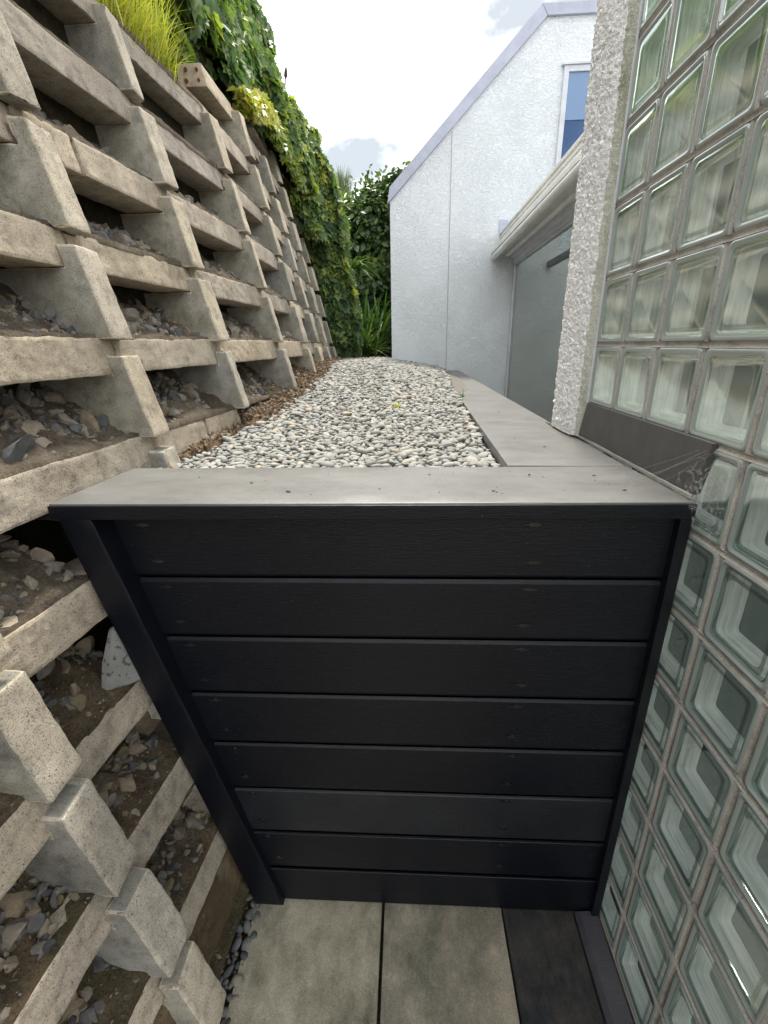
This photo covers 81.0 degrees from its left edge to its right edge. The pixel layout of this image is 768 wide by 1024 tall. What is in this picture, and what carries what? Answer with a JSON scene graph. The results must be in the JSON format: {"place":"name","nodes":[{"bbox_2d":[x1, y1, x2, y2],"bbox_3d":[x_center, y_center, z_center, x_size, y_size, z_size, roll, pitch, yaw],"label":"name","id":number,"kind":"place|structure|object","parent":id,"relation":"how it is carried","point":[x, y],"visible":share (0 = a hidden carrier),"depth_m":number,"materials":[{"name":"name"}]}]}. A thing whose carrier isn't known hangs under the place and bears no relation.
{"place":"outdoors","nodes":[
{"label":"outdoors","id":0,"kind":"place"},
{"bbox_2d":[34,368,498,520],"bbox_3d":[-0.039,-1.196,4.055,1.500,0.222,6.380,0,20,3],"label":"gravel bed","id":1,"kind":"object","parent":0,"point":[458,384],"visible":0.01,"depth_m":2.29,"materials":[{"name":"grey gravel"}]},
{"bbox_2d":[177,354,343,462],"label":"crumbly soil","id":2,"kind":"structure","parent":1,"relation":"on","point":[218,443],"depth_m":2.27,"materials":[{"name":"brown soil"}]},
{"bbox_2d":[161,357,500,467],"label":"pebbles","id":3,"kind":"object","parent":1,"relation":"on","point":[447,424],"visible":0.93,"depth_m":2.05,"materials":[{"name":"grey gravel"}]},
{"bbox_2d":[141,463,152,467],"bbox_3d":[-0.772,-0.129,1.452,0.046,0.053,0.051,12,24,32],"label":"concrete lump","id":4,"kind":"object","parent":3,"relation":"on","point":[144,465],"visible":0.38,"depth_m":1.45,"materials":[{"name":"grey concrete"}]},
{"bbox_2d":[166,460,177,467],"bbox_3d":[-0.697,-0.148,1.476,0.038,0.034,0.064,-13,24,-30],"label":"rock","id":5,"kind":"object","parent":3,"relation":"on","point":[171,464],"visible":0.56,"depth_m":1.47,"materials":[{"name":"beige stone"}]},
{"bbox_2d":[284,359,466,443],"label":"leaf litter","id":6,"kind":"object","parent":3,"relation":"on","point":[381,424],"visible":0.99,"depth_m":2.03,"materials":[{"name":"brown plant"}]},
{"bbox_2d":[114,0,581,196],"label":"sky","id":7,"kind":"structure","parent":0,"point":[377,79],"materials":[{"name":"white"}]},
{"bbox_2d":[135,710,707,1005],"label":"ground","id":8,"kind":"structure","parent":0,"point":[146,724],"depth_m":2.23,"materials":[{"name":"soil"}]},
{"bbox_2d":[0,0,336,1023],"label":"crib retaining wall","id":9,"kind":"structure","parent":8,"relation":"on","point":[60,826],"depth_m":1.34,"materials":[{"name":"concrete"}]},
{"bbox_2d":[0,434,34,463],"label":"rock","id":10,"kind":"object","parent":9,"relation":"on","point":[17,450],"visible":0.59,"depth_m":1.07,"materials":[{"name":"grey stone"}]},
{"bbox_2d":[0,645,249,1023],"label":"backfill soil","id":11,"kind":"structure","parent":9,"relation":"in","point":[80,726],"depth_m":1.14,"materials":[{"name":"brown soil"}]},
{"bbox_2d":[35,659,54,679],"bbox_3d":[-0.876,0.394,1.152,0.046,0.105,0.050,0,20,3],"label":"rock","id":12,"kind":"object","parent":11,"relation":"on","point":[44,671],"visible":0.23,"depth_m":1.15,"materials":[{"name":"grey stone"}]},
{"bbox_2d":[0,636,221,1023],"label":"rubble","id":13,"kind":"object","parent":11,"relation":"on","point":[14,903],"visible":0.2,"depth_m":1.12,"materials":[{"name":"grey stone"}]},
{"bbox_2d":[101,627,139,689],"bbox_3d":[-0.724,0.397,1.213,0.056,0.165,0.109,14,25,36],"label":"concrete shard","id":14,"kind":"object","parent":11,"relation":"on","point":[118,668],"visible":0.71,"depth_m":1.21,"materials":[{"name":"grey concrete"}]},
{"bbox_2d":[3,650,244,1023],"bbox_3d":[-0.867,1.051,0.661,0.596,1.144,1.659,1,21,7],"label":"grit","id":15,"kind":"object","parent":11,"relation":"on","point":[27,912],"visible":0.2,"depth_m":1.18,"materials":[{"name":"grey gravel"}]},
{"bbox_2d":[96,0,197,87],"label":"ornamental grass","id":16,"kind":"object","parent":9,"relation":"on","point":[127,15],"depth_m":1.99,"materials":[{"name":"green plant"}]},
{"bbox_2d":[0,0,321,655],"bbox_3d":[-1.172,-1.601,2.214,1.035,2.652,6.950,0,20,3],"label":"backfill soil","id":17,"kind":"structure","parent":9,"relation":"in","point":[24,565],"depth_m":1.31,"materials":[{"name":"brown soil"}]},
{"bbox_2d":[20,419,44,434],"bbox_3d":[-0.957,-0.222,1.217,0.059,0.056,0.078,0,20,3],"label":"rock","id":18,"kind":"object","parent":17,"relation":"on","point":[29,426],"visible":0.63,"depth_m":1.20,"materials":[{"name":"beige stone"}]},
{"bbox_2d":[121,234,135,244],"bbox_3d":[-0.982,-1.034,1.738,0.041,0.054,0.151,-6,21,-12],"label":"rock","id":19,"kind":"object","parent":17,"relation":"on","point":[127,239],"visible":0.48,"depth_m":1.68,"materials":[{"name":"grey stone"}]},
{"bbox_2d":[122,308,138,321],"bbox_3d":[-0.968,-0.726,1.716,0.069,0.091,0.118,-12,23,-27],"label":"rock","id":20,"kind":"object","parent":17,"relation":"on","point":[131,314],"visible":0.44,"depth_m":1.67,"materials":[{"name":"grey stone"}]},
{"bbox_2d":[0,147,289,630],"bbox_3d":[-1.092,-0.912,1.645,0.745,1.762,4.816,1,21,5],"label":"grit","id":21,"kind":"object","parent":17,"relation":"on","point":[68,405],"visible":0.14,"depth_m":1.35,"materials":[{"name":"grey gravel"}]},
{"bbox_2d":[0,0,312,626],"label":"rubble","id":22,"kind":"object","parent":17,"relation":"on","point":[14,415],"visible":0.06,"depth_m":1.37,"materials":[{"name":"grey stone"}]},
{"bbox_2d":[151,314,161,321],"bbox_3d":[-0.948,-0.778,1.854,0.055,0.073,0.064,-15,25,-33],"label":"rock","id":23,"kind":"object","parent":17,"relation":"on","point":[156,317],"visible":0.25,"depth_m":1.84,"materials":[{"name":"grey stone"}]},
{"bbox_2d":[227,326,238,335],"bbox_3d":[-0.837,-0.985,2.458,0.071,0.066,0.160,-4,21,-6],"label":"rock","id":24,"kind":"object","parent":17,"relation":"on","point":[231,328],"visible":0.42,"depth_m":2.44,"materials":[{"name":"grey stone"}]},
{"bbox_2d":[135,0,363,357],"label":"climbing vine","id":25,"kind":"object","parent":17,"relation":"on","point":[228,43],"visible":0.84,"depth_m":4.70,"materials":[{"name":"green plant"}]},
{"bbox_2d":[284,67,287,90],"bbox_3d":[-1.143,-4.748,5.231,0.097,0.686,0.044,0,20,3],"label":"flower stalk","id":26,"kind":"object","parent":25,"relation":"attached to","point":[285,73],"visible":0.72,"depth_m":5.12,"materials":[{"name":"grey plant"}]},
{"bbox_2d":[342,181,362,218],"bbox_3d":[-0.552,-4.004,5.790,0.592,0.378,0.705,0,20,3],"label":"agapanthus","id":27,"kind":"object","parent":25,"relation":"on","point":[344,199],"visible":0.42,"depth_m":5.75,"materials":[{"name":"green plant"}]},
{"bbox_2d":[336,254,384,284],"bbox_3d":[-0.272,-3.148,5.909,0.556,0.434,0.939,6,22,18],"label":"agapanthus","id":28,"kind":"object","parent":25,"relation":"on","point":[357,265],"visible":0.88,"depth_m":5.99,"materials":[{"name":"green plant"}]},
{"bbox_2d":[226,85,310,220],"bbox_3d":[-1.018,-3.345,4.153,0.365,0.770,2.306,0,20,3],"label":"golden vine","id":29,"kind":"object","parent":9,"relation":"on","point":[254,105],"visible":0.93,"depth_m":3.94,"materials":[{"name":"yellow plant"}]},
{"bbox_2d":[153,848,250,1023],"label":"concrete footing","id":30,"kind":"object","parent":8,"relation":"on","point":[212,917],"visible":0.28,"depth_m":1.42,"materials":[{"name":"brown concrete"}]},
{"bbox_2d":[47,370,696,916],"bbox_3d":[0.098,-0.252,3.783,1.546,1.493,5.331,0,20,3],"label":"timber retaining box","id":31,"kind":"object","parent":8,"relation":"on","point":[415,686],"visible":0.99,"depth_m":1.24,"materials":[{"name":"black wood"}]},
{"bbox_2d":[199,411,628,494],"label":"debris crumbs","id":32,"kind":"object","parent":31,"relation":"on","point":[429,474],"visible":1,"depth_m":1.13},
{"bbox_2d":[545,422,572,436],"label":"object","id":33,"kind":"object","parent":31,"relation":"on","point":[548,423],"visible":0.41,"depth_m":1.89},
{"bbox_2d":[577,435,697,499],"bbox_3d":[0.712,-0.161,1.348,0.017,0.014,0.735,0,20,3],"label":"sealant strip","id":34,"kind":"object","parent":31,"relation":"on","point":[649,474],"visible":0.74,"depth_m":1.21,"materials":[{"name":"grey rubber"}]},
{"bbox_2d":[619,453,731,545],"bbox_3d":[0.658,-0.067,1.036,0.057,0.192,0.322,-6,21,-12],"label":"cobweb","id":35,"kind":"object","parent":31,"relation":"attached to","point":[721,476],"visible":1,"depth_m":0.96,"materials":[{"name":"grey fabric"}]},
{"bbox_2d":[491,132,583,398],"bbox_3d":[2.727,-1.171,3.801,3.149,3.025,4.397,0,20,3],"label":"glazed lean to","id":36,"kind":"object","parent":8,"relation":"on","point":[543,216],"visible":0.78,"depth_m":3.96,"materials":[{"name":"paint"}]},
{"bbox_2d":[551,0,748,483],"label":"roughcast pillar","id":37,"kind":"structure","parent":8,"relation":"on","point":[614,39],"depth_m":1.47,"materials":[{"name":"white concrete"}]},
{"bbox_2d":[583,0,767,1023],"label":"glass block wall","id":38,"kind":"structure","parent":8,"relation":"on","point":[700,937],"depth_m":1.02,"materials":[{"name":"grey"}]},
{"bbox_2d":[574,911,633,1023],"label":"base flashing","id":39,"kind":"object","parent":38,"relation":"attached to","point":[612,1001],"visible":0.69,"depth_m":1.38,"materials":[{"name":"metal"}]},
{"bbox_2d":[579,402,718,493],"bbox_3d":[0.711,-0.215,1.302,0.016,0.122,0.744,0,20,3],"label":"upstand flashing","id":40,"kind":"object","parent":38,"relation":"attached to","point":[651,447],"visible":0.96,"depth_m":1.17,"materials":[{"name":"grey metal"}]},
{"bbox_2d":[220,905,635,1023],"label":"path base","id":41,"kind":"object","parent":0,"point":[230,977],"depth_m":1.44,"materials":[{"name":"concrete"}]},
{"bbox_2d":[220,892,262,1023],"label":"pebbles","id":42,"kind":"object","parent":41,"relation":"on","point":[237,981],"visible":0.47,"depth_m":1.45,"materials":[{"name":"grey gravel"}]},
{"bbox_2d":[224,898,381,1023],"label":"paving slab","id":43,"kind":"structure","parent":41,"relation":"on","point":[308,961],"depth_m":1.42,"materials":[{"name":"concrete"}]},
{"bbox_2d":[380,903,519,1023],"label":"paving slab","id":44,"kind":"structure","parent":41,"relation":"on","point":[444,964],"depth_m":1.41,"materials":[{"name":"grey concrete"}]},
{"bbox_2d":[502,908,603,1023],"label":"concrete strip","id":45,"kind":"object","parent":41,"relation":"on","point":[552,980],"visible":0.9,"depth_m":1.40,"materials":[{"name":"grey concrete"}]},
{"bbox_2d":[388,0,596,422],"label":"gabled house","id":46,"kind":"structure","parent":0,"point":[487,158],"depth_m":5.38,"materials":[{"name":"paint"}]},
{"bbox_2d":[555,60,590,165],"bbox_3d":[2.479,-4.185,5.015,1.120,1.332,0.044,0,20,3],"label":"window frame","id":47,"kind":"structure","parent":46,"relation":"in","point":[576,74],"depth_m":4.94,"materials":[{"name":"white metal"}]},
{"bbox_2d":[619,31,767,1023],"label":"room interior","id":48,"kind":"object","parent":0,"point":[735,703],"depth_m":1.66,"materials":[{"name":"grey paint"}]},
{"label":"garden terrain","id":49,"kind":"structure","parent":0,"visible":0},
{"bbox_2d":[333,162,354,197],"bbox_3d":[-0.900,-5.842,10.686,1.125,4.111,1.166,0,20,3],"label":"feathery conifer","id":50,"kind":"object","parent":49,"relation":"on","point":[342,179],"visible":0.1,"depth_m":9.96,"materials":[{"name":"green plant"}]},
{"bbox_2d":[360,319,391,356],"bbox_3d":[-0.314,-2.462,6.490,1.495,0.734,1.365,-11,23,-24],"label":"agapanthus","id":51,"kind":"object","parent":49,"relation":"on","point":[369,349],"visible":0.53,"depth_m":6.43,"materials":[{"name":"green plant"}]},
{"bbox_2d":[343,161,409,355],"bbox_3d":[-0.136,-4.216,8.079,2.350,3.267,2.100,0,20,3],"label":"camellia shrub","id":52,"kind":"object","parent":49,"relation":"on","point":[369,223],"visible":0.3,"depth_m":7.23,"materials":[{"name":"green plant"}]},
{"bbox_2d":[362,288,391,343],"bbox_3d":[-0.046,-3.100,6.948,1.811,0.953,1.991,0,20,3],"label":"agapanthus","id":53,"kind":"object","parent":49,"relation":"on","point":[376,325],"visible":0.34,"depth_m":6.87,"materials":[{"name":"green plant"}]}
]}

